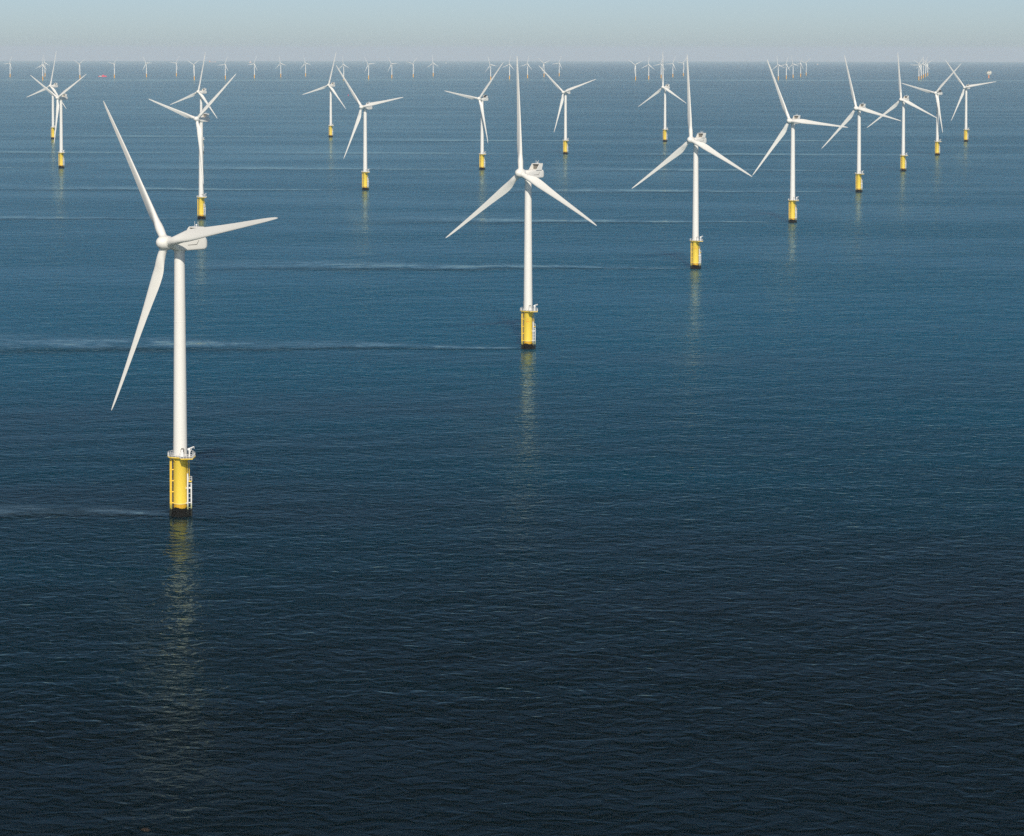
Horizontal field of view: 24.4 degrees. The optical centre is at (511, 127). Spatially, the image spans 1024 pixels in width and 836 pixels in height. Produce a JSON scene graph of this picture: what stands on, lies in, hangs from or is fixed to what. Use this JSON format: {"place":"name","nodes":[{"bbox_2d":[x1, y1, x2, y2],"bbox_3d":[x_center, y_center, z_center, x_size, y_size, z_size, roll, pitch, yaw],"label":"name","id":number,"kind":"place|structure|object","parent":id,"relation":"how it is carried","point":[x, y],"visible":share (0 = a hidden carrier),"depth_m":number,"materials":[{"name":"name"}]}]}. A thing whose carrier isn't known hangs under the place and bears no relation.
{"place":"outdoors","nodes":[
{"label":"outdoors","id":0,"kind":"place"},
{"bbox_2d":[0,61,1023,835],"bbox_3d":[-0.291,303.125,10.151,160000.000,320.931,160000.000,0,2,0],"label":"sea","id":1,"kind":"structure","parent":0,"point":[652,533],"depth_m":829.28,"materials":[{"name":"liquid"}]},
{"bbox_2d":[28,55,65,138],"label":"wind turbine","id":2,"kind":"object","parent":1,"relation":"in","point":[55,85],"visible":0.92,"depth_m":3739.41,"materials":[{"name":"yellow paint"}]},
{"bbox_2d":[32,74,85,167],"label":"wind turbine","id":3,"kind":"object","parent":1,"relation":"in","point":[61,152],"visible":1,"depth_m":2829.51,"materials":[{"name":"yellow paint"}]},
{"bbox_2d":[103,101,276,516],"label":"wind turbine","id":4,"kind":"object","parent":1,"relation":"in","point":[189,238],"visible":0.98,"depth_m":721.92,"materials":[{"name":"yellow paint"}]},
{"bbox_2d":[149,73,236,218],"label":"wind turbine","id":5,"kind":"object","parent":1,"relation":"in","point":[201,118],"visible":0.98,"depth_m":1982.87,"materials":[{"name":"yellow paint"}]},
{"bbox_2d":[187,60,198,79],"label":"wind turbine","id":6,"kind":"object","parent":1,"relation":"in","point":[194,64],"visible":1,"depth_m":11118.64,"materials":[{"name":"white paint"}]},
{"bbox_2d":[170,52,216,152],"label":"wind turbine","id":7,"kind":"object","parent":1,"relation":"in","point":[200,93],"visible":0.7,"depth_m":3235.48,"materials":[{"name":"yellow paint"}]},
{"bbox_2d":[302,54,345,136],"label":"wind turbine","id":8,"kind":"object","parent":1,"relation":"in","point":[330,86],"visible":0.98,"depth_m":3835.12,"materials":[{"name":"yellow paint"}]},
{"bbox_2d":[364,57,374,78],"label":"wind turbine","id":9,"kind":"object","parent":1,"relation":"in","point":[368,67],"visible":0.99,"depth_m":11576.07,"materials":[{"name":"white paint"}]},
{"bbox_2d":[337,67,402,189],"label":"wind turbine","id":10,"kind":"object","parent":1,"relation":"in","point":[365,108],"visible":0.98,"depth_m":2390.53,"materials":[{"name":"yellow paint"}]},
{"bbox_2d":[446,63,502,169],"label":"wind turbine","id":11,"kind":"object","parent":1,"relation":"in","point":[482,154],"visible":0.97,"depth_m":2799.21,"materials":[{"name":"yellow paint"}]},
{"bbox_2d":[446,59,596,349],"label":"wind turbine","id":12,"kind":"object","parent":1,"relation":"in","point":[534,173],"visible":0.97,"depth_m":1125.40,"materials":[{"name":"yellow paint"}]},
{"bbox_2d":[539,66,595,153],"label":"wind turbine","id":13,"kind":"object","parent":1,"relation":"in","point":[564,98],"visible":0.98,"depth_m":3219.05,"materials":[{"name":"yellow paint"}]},
{"bbox_2d":[638,56,685,141],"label":"wind turbine","id":14,"kind":"object","parent":1,"relation":"in","point":[666,87],"visible":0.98,"depth_m":3662.01,"materials":[{"name":"yellow paint"}]},
{"bbox_2d":[633,56,751,268],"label":"wind turbine","id":15,"kind":"object","parent":1,"relation":"in","point":[700,140],"visible":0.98,"depth_m":1537.16,"materials":[{"name":"yellow paint"}]},
{"bbox_2d":[753,60,847,222],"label":"wind turbine","id":16,"kind":"object","parent":1,"relation":"in","point":[793,121],"visible":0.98,"depth_m":1948.86,"materials":[{"name":"yellow paint"}]},
{"bbox_2d":[821,55,900,191],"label":"wind turbine","id":17,"kind":"object","parent":1,"relation":"in","point":[859,109],"visible":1,"depth_m":2364.72,"materials":[{"name":"yellow paint"}]},
{"bbox_2d":[867,58,936,170],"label":"wind turbine","id":18,"kind":"object","parent":1,"relation":"in","point":[905,99],"visible":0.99,"depth_m":2775.51,"materials":[{"name":"yellow paint"}]},
{"bbox_2d":[902,64,960,154],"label":"wind turbine","id":19,"kind":"object","parent":1,"relation":"in","point":[938,92],"visible":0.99,"depth_m":3193.91,"materials":[{"name":"yellow paint"}]},
{"bbox_2d":[945,60,992,141],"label":"wind turbine","id":20,"kind":"object","parent":1,"relation":"in","point":[966,87],"visible":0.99,"depth_m":3671.13,"materials":[{"name":"yellow paint"}]},
{"bbox_2d":[0,0,1023,61],"label":"sky","id":21,"kind":"structure","parent":0,"point":[30,30],"materials":[{"name":"blue"}]}
]}

